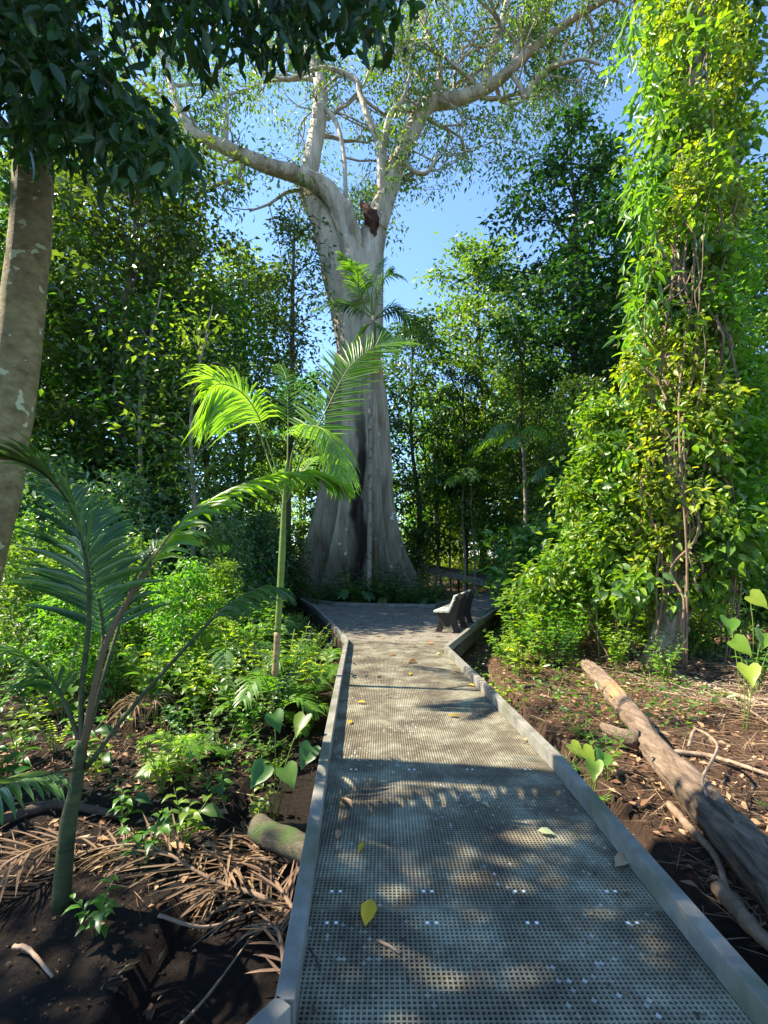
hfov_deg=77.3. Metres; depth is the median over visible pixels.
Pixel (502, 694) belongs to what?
herb
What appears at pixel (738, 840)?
fallen log
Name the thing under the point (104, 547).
foreground palm
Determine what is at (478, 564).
understorey tree
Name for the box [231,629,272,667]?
broadleaf seedling
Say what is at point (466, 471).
forest palm
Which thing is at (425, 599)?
palm seedling
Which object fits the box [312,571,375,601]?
feathery seedling
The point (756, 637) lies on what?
feathery seedling
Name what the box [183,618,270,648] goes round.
palm seedling
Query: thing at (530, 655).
feathery seedling
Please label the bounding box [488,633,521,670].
broadleaf seedling
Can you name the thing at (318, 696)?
broadleaf seedling
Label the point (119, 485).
understorey tree
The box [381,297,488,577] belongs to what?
rainforest tree
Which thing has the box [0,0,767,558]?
sky
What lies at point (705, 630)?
feathery seedling
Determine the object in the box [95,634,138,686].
broadleaf seedling
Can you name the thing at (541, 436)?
forest palm
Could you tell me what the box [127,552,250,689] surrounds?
shrub
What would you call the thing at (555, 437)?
rainforest tree
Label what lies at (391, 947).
twig
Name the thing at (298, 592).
feathery seedling
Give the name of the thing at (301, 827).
fallen branch
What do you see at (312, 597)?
feathery seedling
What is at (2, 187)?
rainforest tree
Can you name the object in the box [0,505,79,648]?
understorey tree
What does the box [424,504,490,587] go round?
understorey tree
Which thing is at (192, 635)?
leafy shrub
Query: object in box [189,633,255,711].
broadleaf seedling
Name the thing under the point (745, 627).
broadleaf seedling
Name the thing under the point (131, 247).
rainforest tree
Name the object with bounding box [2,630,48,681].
broadleaf seedling
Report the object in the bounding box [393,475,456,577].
forest palm
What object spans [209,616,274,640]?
feathery seedling
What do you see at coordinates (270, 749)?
herb
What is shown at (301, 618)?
feathery seedling
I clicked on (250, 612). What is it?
broadleaf plant
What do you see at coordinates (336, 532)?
giant buttressed tree
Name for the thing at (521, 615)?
leafy shrub
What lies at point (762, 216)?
rainforest tree
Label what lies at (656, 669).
straw litter
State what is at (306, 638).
feathery seedling
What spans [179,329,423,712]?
slender palm
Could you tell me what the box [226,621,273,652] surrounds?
broadleaf plant
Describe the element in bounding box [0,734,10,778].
broadleaf seedling
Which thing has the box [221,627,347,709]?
feathery seedling
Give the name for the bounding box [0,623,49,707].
feathery seedling
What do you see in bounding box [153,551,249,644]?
understorey tree
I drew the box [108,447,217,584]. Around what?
understorey tree
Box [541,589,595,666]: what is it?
leafy shrub
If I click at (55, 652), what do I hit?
leafy shrub
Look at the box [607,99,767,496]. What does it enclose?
rainforest tree
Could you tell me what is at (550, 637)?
broadleaf seedling
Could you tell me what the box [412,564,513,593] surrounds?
boardwalk
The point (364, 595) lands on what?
palm seedling
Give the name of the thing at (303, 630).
leafy shrub
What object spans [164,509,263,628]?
understorey tree
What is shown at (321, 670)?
broadleaf seedling
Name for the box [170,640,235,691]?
broadleaf plant
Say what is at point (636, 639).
herb
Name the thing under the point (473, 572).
shrub
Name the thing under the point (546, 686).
fallen branch
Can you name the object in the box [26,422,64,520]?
understorey tree
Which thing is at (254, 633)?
broadleaf seedling
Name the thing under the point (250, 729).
broadleaf seedling
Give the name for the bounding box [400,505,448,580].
understorey tree
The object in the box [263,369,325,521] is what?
rainforest tree
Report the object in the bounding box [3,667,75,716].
brown frond clump
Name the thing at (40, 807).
fallen branch
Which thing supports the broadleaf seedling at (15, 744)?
on the ground at (240, 995)
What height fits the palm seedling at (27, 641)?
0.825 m
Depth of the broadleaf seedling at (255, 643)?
6.88 m
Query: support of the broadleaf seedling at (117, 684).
on the ground at (240, 995)
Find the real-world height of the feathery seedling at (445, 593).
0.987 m
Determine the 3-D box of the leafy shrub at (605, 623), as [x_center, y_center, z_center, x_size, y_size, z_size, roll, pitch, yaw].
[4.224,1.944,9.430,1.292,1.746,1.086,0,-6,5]
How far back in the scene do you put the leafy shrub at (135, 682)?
6.66 m
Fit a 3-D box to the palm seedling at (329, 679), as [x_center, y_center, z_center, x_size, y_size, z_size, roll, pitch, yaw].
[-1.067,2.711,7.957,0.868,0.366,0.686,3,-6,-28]
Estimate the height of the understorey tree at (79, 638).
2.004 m
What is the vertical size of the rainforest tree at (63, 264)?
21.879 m
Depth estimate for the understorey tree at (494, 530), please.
24.79 m
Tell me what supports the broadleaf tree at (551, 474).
on the ground at (240, 995)
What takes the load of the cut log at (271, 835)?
on the ground at (240, 995)
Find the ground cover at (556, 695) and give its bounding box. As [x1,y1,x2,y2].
[18,602,767,738]
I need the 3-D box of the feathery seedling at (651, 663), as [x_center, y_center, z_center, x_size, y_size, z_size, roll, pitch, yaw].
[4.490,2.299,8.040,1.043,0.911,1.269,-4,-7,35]
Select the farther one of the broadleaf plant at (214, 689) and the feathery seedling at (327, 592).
the feathery seedling at (327, 592)
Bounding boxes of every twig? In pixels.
[309,947,321,970]
[376,938,400,954]
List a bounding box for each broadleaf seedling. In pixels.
[0,696,48,762]
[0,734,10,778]
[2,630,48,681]
[2,655,56,718]
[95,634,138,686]
[96,646,144,707]
[112,646,168,705]
[117,631,189,712]
[118,645,188,724]
[131,641,182,699]
[134,721,191,793]
[141,636,182,681]
[148,612,207,676]
[160,684,204,739]
[162,720,217,790]
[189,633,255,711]
[205,649,280,735]
[214,666,256,712]
[224,606,274,642]
[225,689,270,741]
[227,631,263,674]
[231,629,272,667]
[233,637,272,695]
[239,620,271,645]
[241,618,273,637]
[255,627,308,704]
[267,643,314,693]
[283,622,302,641]
[292,633,320,659]
[294,650,331,699]
[296,690,325,727]
[312,627,331,647]
[349,570,379,602]
[363,567,401,603]
[391,589,410,603]
[393,579,422,603]
[414,576,447,603]
[484,624,516,662]
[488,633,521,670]
[499,626,540,678]
[519,612,563,667]
[538,622,568,656]
[583,725,634,780]
[634,619,651,643]
[637,634,687,685]
[688,621,712,653]
[708,610,753,653]
[728,638,767,694]
[741,618,767,646]
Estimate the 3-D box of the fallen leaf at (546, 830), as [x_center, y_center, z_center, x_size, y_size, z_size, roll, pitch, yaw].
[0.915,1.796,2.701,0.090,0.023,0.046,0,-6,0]
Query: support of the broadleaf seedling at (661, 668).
on the ground at (240, 995)
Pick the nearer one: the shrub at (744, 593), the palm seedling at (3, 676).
the palm seedling at (3, 676)
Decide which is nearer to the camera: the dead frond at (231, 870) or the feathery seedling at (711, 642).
the dead frond at (231, 870)
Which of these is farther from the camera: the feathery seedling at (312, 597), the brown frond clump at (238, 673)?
the feathery seedling at (312, 597)
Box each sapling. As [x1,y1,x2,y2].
[38,252,238,549]
[70,266,286,595]
[391,381,504,588]
[392,394,494,591]
[393,369,458,573]
[404,374,516,568]
[410,439,485,593]
[427,387,506,581]
[438,446,511,594]
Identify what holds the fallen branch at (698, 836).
on the ground at (240, 995)
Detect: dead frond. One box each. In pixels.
[0,826,97,901]
[54,808,297,948]
[175,835,283,930]
[227,819,299,923]
[236,907,291,974]
[635,651,767,681]
[677,687,767,725]
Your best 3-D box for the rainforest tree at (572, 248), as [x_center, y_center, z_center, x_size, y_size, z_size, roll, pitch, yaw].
[8.737,-7.003,21.383,9.360,22.277,9.196,2,-6,-23]
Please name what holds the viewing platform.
on the ground at (240, 995)
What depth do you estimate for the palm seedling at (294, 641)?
8.84 m
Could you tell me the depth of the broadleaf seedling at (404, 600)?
17.01 m
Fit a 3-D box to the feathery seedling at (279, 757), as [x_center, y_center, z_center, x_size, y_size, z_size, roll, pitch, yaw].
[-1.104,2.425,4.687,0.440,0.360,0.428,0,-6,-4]
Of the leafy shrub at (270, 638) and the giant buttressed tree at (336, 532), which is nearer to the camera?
the leafy shrub at (270, 638)
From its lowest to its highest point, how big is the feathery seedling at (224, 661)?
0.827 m
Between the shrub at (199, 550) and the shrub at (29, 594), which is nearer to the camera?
the shrub at (29, 594)
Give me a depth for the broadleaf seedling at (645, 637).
9.74 m
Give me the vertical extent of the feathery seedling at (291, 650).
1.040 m
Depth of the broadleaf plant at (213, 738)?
4.70 m
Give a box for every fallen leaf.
[335,829,341,838]
[339,797,351,806]
[358,843,363,851]
[361,899,376,925]
[538,827,553,833]
[614,852,629,865]
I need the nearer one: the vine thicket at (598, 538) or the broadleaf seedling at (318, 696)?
the broadleaf seedling at (318, 696)
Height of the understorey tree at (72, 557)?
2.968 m
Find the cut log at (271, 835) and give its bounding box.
[248,813,304,862]
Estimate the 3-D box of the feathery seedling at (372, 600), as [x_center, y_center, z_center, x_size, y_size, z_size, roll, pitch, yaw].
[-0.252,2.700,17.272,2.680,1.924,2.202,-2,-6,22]
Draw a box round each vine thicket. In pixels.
[501,385,691,664]
[651,214,767,658]
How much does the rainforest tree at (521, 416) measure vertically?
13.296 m
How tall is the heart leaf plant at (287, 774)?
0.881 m
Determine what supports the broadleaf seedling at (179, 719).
on the ground at (240, 995)
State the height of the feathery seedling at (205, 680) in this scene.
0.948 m
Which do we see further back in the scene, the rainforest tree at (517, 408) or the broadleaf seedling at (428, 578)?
the rainforest tree at (517, 408)
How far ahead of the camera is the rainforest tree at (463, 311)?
30.14 m
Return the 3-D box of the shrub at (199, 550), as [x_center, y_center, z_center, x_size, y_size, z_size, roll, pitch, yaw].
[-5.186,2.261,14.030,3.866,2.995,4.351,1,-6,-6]
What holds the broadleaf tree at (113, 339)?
on the ground at (240, 995)
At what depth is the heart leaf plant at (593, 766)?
3.85 m
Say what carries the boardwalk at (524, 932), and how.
on the ground at (240, 995)
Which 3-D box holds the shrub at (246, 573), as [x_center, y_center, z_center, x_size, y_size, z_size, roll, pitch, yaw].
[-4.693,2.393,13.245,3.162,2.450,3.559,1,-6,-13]
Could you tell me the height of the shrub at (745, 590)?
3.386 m
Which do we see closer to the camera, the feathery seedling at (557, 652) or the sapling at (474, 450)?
the feathery seedling at (557, 652)
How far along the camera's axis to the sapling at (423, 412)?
32.74 m
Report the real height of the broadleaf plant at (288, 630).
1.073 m
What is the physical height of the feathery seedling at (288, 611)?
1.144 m
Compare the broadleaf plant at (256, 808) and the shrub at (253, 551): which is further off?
the shrub at (253, 551)
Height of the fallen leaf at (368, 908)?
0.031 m
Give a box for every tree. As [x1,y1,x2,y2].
[0,0,436,585]
[0,72,278,536]
[0,110,157,515]
[0,111,11,274]
[0,162,132,429]
[0,247,129,557]
[0,436,133,611]
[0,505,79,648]
[2,563,136,702]
[9,437,48,563]
[9,457,207,628]
[20,526,165,657]
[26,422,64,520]
[34,314,176,509]
[66,528,187,668]
[71,166,276,452]
[78,0,646,604]
[92,443,177,545]
[93,225,241,445]
[98,275,298,544]
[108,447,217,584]
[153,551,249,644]
[164,482,269,590]
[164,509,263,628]
[174,227,319,540]
[236,198,343,603]
[236,503,297,602]
[238,400,312,553]
[259,422,320,556]
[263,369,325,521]
[266,518,315,598]
[291,454,321,552]
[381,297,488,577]
[385,225,556,572]
[399,497,453,564]
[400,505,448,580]
[404,529,443,587]
[422,360,514,591]
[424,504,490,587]
[449,502,520,576]
[451,503,504,571]
[454,261,623,532]
[457,86,668,515]
[478,328,564,523]
[486,357,566,515]
[490,404,549,522]
[496,501,567,564]
[509,490,560,572]
[517,148,664,422]
[524,369,659,527]
[528,273,660,478]
[531,447,578,517]
[541,409,573,506]
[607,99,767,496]
[641,3,705,667]
[722,165,767,412]
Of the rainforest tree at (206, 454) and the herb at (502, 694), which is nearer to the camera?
the herb at (502, 694)
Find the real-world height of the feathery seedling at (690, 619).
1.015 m
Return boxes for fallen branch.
[0,799,125,826]
[12,943,53,978]
[158,909,258,928]
[179,940,249,1023]
[181,811,306,846]
[522,684,587,694]
[636,656,767,707]
[666,801,730,889]
[674,749,767,775]
[687,728,718,796]
[710,880,767,950]
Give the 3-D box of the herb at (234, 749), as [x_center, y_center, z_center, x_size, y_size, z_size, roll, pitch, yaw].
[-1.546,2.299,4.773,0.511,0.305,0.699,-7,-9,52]
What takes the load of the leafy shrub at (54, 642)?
on the ground at (240, 995)
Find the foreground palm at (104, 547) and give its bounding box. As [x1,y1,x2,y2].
[0,429,362,913]
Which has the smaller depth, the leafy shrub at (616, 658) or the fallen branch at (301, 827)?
the fallen branch at (301, 827)
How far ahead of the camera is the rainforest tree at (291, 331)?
21.06 m
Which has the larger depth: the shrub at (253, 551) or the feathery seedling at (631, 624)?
the shrub at (253, 551)
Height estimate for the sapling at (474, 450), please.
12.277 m
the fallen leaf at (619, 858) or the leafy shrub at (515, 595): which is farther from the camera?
the leafy shrub at (515, 595)
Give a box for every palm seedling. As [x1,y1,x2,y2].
[0,626,75,684]
[0,634,67,650]
[95,639,168,672]
[134,729,229,781]
[148,642,292,700]
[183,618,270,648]
[191,616,321,651]
[209,671,332,720]
[244,616,302,648]
[253,652,337,692]
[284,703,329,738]
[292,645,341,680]
[302,663,338,682]
[320,587,391,602]
[358,591,409,607]
[382,582,433,600]
[407,597,448,603]
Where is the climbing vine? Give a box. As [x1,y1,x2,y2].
[579,0,767,671]
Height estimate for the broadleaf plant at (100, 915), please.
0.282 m
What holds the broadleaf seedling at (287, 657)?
on the ground at (240, 995)
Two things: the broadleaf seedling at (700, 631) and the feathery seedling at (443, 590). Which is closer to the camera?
the broadleaf seedling at (700, 631)
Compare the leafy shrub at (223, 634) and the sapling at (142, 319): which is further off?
the sapling at (142, 319)
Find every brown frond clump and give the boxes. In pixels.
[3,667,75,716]
[104,690,185,745]
[199,667,265,716]
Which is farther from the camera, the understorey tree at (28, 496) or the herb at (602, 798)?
the understorey tree at (28, 496)
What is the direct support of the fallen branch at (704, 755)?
on the ground at (240, 995)
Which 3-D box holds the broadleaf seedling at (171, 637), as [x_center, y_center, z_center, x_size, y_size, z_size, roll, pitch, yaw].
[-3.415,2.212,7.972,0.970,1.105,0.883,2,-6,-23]
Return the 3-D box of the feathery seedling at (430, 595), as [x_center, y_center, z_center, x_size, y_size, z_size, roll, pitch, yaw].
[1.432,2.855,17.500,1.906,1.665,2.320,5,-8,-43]
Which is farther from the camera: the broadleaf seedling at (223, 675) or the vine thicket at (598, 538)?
the vine thicket at (598, 538)
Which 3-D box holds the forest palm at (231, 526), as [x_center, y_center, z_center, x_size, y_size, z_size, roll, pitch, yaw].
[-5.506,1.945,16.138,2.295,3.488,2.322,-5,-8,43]
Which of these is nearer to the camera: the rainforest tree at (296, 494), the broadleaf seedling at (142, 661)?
the broadleaf seedling at (142, 661)
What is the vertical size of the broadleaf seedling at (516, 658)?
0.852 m
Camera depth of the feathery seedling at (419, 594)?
17.12 m
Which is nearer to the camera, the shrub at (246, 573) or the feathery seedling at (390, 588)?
the shrub at (246, 573)
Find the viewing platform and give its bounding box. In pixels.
[298,591,510,656]
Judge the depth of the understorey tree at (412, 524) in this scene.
35.85 m
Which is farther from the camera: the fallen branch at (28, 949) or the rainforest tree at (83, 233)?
the rainforest tree at (83, 233)
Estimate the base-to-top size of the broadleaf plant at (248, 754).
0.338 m
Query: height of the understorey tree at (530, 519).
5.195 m
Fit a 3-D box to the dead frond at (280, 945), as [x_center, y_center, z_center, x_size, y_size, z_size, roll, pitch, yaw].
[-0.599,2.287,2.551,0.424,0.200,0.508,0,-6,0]
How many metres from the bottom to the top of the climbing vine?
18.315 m
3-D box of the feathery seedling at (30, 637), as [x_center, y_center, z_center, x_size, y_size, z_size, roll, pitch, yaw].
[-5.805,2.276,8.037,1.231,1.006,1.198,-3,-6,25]
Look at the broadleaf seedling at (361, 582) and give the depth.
17.39 m
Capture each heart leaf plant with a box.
[250,708,320,821]
[566,739,612,789]
[720,589,767,728]
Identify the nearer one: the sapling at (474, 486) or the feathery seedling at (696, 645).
the feathery seedling at (696, 645)
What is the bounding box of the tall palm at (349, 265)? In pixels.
[306,251,435,602]
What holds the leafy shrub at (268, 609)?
on the ground at (240, 995)
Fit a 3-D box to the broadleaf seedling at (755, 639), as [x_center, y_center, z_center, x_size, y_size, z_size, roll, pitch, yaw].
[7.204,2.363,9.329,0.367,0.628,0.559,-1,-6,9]
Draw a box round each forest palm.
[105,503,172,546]
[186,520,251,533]
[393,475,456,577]
[419,468,508,591]
[464,422,572,527]
[516,465,581,518]
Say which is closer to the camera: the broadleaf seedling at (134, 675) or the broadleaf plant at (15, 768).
the broadleaf plant at (15, 768)
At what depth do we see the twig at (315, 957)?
1.85 m
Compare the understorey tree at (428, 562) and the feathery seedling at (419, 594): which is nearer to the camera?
the feathery seedling at (419, 594)
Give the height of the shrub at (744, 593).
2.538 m
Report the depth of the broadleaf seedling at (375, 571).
17.22 m
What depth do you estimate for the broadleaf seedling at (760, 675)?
6.82 m
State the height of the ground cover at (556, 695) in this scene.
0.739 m
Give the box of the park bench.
[434,589,474,632]
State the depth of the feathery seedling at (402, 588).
17.30 m
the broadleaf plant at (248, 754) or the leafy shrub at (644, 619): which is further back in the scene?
the leafy shrub at (644, 619)
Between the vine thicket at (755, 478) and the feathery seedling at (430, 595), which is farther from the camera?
the feathery seedling at (430, 595)
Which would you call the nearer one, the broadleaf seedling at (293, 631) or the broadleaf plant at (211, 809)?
the broadleaf plant at (211, 809)
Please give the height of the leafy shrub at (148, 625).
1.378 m
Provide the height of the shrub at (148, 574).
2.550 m
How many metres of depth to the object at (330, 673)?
8.38 m
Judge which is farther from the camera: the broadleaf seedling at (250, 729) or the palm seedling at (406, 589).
the palm seedling at (406, 589)
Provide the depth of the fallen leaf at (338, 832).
2.68 m
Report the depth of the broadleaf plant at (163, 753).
4.21 m
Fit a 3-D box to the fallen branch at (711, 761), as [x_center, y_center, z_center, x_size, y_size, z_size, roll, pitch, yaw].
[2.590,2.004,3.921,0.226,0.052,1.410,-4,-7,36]
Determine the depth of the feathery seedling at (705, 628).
9.08 m
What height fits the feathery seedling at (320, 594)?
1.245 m
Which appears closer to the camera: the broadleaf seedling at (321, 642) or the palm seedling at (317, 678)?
the palm seedling at (317, 678)
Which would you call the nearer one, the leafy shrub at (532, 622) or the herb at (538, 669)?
the herb at (538, 669)
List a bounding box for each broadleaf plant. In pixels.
[0,733,43,778]
[18,657,91,721]
[58,713,117,749]
[61,874,121,937]
[64,646,106,691]
[70,733,114,780]
[80,625,136,661]
[107,778,152,824]
[115,807,176,865]
[136,739,193,784]
[162,787,224,847]
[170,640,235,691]
[173,622,216,651]
[174,669,227,723]
[183,719,217,754]
[192,758,233,804]
[220,601,273,631]
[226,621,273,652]
[240,609,294,648]
[240,745,270,787]
[249,782,276,813]
[250,608,285,623]
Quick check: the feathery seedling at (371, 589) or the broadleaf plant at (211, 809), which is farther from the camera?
the feathery seedling at (371, 589)
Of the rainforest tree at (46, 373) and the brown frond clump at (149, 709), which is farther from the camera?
the rainforest tree at (46, 373)
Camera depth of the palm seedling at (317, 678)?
6.67 m
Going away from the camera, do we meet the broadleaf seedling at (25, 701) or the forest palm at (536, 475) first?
the broadleaf seedling at (25, 701)
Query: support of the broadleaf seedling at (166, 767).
on the ground at (240, 995)
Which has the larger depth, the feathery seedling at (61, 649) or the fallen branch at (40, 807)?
the feathery seedling at (61, 649)
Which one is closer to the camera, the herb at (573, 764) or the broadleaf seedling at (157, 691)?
the herb at (573, 764)
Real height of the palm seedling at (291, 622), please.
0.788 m
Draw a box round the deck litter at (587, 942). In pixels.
[303,642,718,1023]
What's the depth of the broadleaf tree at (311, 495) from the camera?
24.70 m
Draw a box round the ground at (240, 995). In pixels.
[0,559,767,1023]
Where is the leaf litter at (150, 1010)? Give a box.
[0,622,767,1020]
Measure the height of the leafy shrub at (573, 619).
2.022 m
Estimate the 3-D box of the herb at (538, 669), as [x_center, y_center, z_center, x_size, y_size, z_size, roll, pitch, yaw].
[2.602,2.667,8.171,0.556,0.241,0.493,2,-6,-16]
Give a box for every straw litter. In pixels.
[0,641,336,917]
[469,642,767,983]
[589,642,767,722]
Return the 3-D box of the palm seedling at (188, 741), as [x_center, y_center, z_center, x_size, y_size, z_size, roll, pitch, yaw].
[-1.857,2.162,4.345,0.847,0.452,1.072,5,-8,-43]
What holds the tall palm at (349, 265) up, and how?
on the ground at (240, 995)
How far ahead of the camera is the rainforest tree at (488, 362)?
27.23 m
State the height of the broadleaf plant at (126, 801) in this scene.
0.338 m
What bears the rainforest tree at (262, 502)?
on the ground at (240, 995)
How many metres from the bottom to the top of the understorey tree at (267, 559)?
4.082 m
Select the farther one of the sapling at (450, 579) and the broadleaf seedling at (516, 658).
the sapling at (450, 579)
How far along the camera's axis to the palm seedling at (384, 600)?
16.83 m
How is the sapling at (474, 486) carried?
on the ground at (240, 995)
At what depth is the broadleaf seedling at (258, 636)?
8.66 m
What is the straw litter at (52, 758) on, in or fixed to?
on the ground at (240, 995)
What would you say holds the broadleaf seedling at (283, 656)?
on the ground at (240, 995)
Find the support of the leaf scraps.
on the viewing platform
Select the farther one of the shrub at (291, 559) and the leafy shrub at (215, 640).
the shrub at (291, 559)
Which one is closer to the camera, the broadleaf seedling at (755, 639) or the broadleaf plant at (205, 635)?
the broadleaf plant at (205, 635)
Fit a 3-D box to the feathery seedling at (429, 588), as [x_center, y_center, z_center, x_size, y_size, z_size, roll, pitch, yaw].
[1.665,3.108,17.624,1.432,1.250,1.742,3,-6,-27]
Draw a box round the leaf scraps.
[322,596,493,639]
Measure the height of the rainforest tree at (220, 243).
19.890 m
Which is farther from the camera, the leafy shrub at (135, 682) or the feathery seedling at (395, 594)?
the feathery seedling at (395, 594)
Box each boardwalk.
[246,639,767,1023]
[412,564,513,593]
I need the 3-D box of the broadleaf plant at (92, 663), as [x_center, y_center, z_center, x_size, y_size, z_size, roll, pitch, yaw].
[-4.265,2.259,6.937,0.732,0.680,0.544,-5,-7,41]
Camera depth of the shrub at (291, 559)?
18.50 m
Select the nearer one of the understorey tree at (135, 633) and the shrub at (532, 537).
the understorey tree at (135, 633)
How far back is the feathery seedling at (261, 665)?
6.43 m
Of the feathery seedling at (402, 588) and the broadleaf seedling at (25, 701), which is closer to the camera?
the broadleaf seedling at (25, 701)
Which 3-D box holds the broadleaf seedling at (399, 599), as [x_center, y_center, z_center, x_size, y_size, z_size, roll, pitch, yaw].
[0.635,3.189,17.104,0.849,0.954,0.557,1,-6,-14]
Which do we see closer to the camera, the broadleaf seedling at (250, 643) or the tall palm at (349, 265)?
the broadleaf seedling at (250, 643)
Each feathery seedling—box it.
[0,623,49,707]
[2,630,76,675]
[14,693,87,752]
[40,628,81,657]
[89,641,162,688]
[159,696,245,755]
[172,646,270,713]
[195,646,268,709]
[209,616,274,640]
[220,652,305,728]
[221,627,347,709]
[226,621,334,707]
[233,623,329,674]
[251,736,293,776]
[283,582,310,612]
[283,612,314,629]
[285,628,326,657]
[286,579,313,607]
[289,588,311,610]
[291,561,360,599]
[297,589,331,603]
[304,574,357,600]
[305,580,344,601]
[307,584,343,600]
[311,583,343,601]
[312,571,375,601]
[319,561,378,602]
[339,572,399,602]
[345,560,413,602]
[368,560,423,602]
[375,573,424,602]
[375,583,414,603]
[394,569,445,600]
[395,579,440,603]
[400,585,444,603]
[412,577,451,599]
[415,581,451,599]
[422,580,456,601]
[432,588,459,600]
[494,600,521,631]
[502,618,565,663]
[525,618,587,668]
[579,603,611,640]
[581,617,615,641]
[599,604,637,630]
[611,623,685,675]
[626,622,671,643]
[642,606,708,630]
[643,615,719,660]
[688,613,752,656]
[688,614,725,653]
[689,614,732,650]
[744,625,767,653]
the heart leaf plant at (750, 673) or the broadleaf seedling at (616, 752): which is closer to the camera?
the broadleaf seedling at (616, 752)
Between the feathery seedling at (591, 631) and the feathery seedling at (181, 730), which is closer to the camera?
the feathery seedling at (181, 730)
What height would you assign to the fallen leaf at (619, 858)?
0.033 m
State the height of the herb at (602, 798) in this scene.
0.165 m
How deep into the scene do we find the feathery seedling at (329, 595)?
16.95 m
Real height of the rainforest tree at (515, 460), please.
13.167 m
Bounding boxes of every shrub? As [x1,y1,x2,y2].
[0,529,84,690]
[27,621,68,664]
[44,639,91,670]
[57,558,179,606]
[70,554,189,635]
[112,637,160,691]
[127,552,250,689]
[132,594,179,652]
[159,544,266,600]
[160,557,272,609]
[162,626,229,707]
[166,608,214,652]
[169,522,325,593]
[169,534,289,586]
[169,655,220,719]
[184,599,244,650]
[186,607,256,696]
[223,580,275,629]
[241,584,291,630]
[258,617,289,642]
[291,617,307,637]
[459,512,632,630]
[468,521,562,595]
[484,582,545,661]
[494,559,537,627]
[501,573,556,653]
[516,547,636,633]
[540,544,613,637]
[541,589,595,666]
[549,566,585,646]
[572,578,626,655]
[592,612,644,673]
[635,522,766,623]
[636,570,661,630]
[647,556,752,619]
[730,586,767,620]
[737,548,767,624]
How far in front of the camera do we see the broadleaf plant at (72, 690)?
5.63 m
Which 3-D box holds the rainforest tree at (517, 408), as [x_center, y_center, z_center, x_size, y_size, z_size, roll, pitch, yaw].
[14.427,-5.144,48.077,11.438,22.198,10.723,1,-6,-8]
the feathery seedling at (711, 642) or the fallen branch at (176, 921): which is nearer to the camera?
the fallen branch at (176, 921)
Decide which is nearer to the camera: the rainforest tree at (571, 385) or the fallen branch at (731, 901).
the fallen branch at (731, 901)
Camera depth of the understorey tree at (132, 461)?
16.72 m
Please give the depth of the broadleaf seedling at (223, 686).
5.41 m
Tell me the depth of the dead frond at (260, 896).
2.93 m
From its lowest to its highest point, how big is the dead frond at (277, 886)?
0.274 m
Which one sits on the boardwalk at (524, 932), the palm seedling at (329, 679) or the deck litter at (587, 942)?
the deck litter at (587, 942)
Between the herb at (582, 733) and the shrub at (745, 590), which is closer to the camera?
the herb at (582, 733)
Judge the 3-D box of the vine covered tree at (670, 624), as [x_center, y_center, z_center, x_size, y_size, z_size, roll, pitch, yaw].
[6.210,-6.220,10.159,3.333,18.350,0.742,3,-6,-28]
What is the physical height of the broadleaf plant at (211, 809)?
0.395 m
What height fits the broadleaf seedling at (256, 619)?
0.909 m
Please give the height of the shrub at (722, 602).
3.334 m
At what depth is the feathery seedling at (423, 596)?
16.70 m
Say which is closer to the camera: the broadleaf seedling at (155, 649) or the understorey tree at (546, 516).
the broadleaf seedling at (155, 649)
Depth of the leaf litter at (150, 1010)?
4.60 m
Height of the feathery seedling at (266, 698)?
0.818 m
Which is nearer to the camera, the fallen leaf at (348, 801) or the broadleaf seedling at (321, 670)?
the fallen leaf at (348, 801)
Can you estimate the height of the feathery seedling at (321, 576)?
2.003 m
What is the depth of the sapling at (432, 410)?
27.56 m
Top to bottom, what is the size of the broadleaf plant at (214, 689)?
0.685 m
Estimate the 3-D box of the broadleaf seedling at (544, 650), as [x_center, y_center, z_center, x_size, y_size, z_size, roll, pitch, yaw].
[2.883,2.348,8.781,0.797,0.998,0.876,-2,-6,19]
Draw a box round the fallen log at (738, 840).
[580,659,767,915]
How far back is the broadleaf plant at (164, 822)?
3.09 m
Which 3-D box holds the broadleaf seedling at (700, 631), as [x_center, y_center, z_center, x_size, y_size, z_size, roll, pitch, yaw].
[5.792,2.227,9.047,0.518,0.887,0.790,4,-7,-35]
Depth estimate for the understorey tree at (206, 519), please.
14.35 m
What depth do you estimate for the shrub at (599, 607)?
11.80 m
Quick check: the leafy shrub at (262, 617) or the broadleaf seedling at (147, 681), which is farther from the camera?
the leafy shrub at (262, 617)
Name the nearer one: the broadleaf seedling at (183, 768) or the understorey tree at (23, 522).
the broadleaf seedling at (183, 768)
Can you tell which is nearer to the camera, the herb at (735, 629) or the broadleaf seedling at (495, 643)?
the broadleaf seedling at (495, 643)
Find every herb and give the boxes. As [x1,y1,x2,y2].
[196,722,263,760]
[238,735,289,756]
[483,674,523,700]
[496,639,527,657]
[521,660,548,674]
[553,744,582,771]
[567,716,597,738]
[594,783,615,800]
[620,626,648,643]
[696,637,726,651]
[713,624,754,636]
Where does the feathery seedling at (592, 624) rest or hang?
on the ground at (240, 995)
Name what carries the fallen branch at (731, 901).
on the ground at (240, 995)

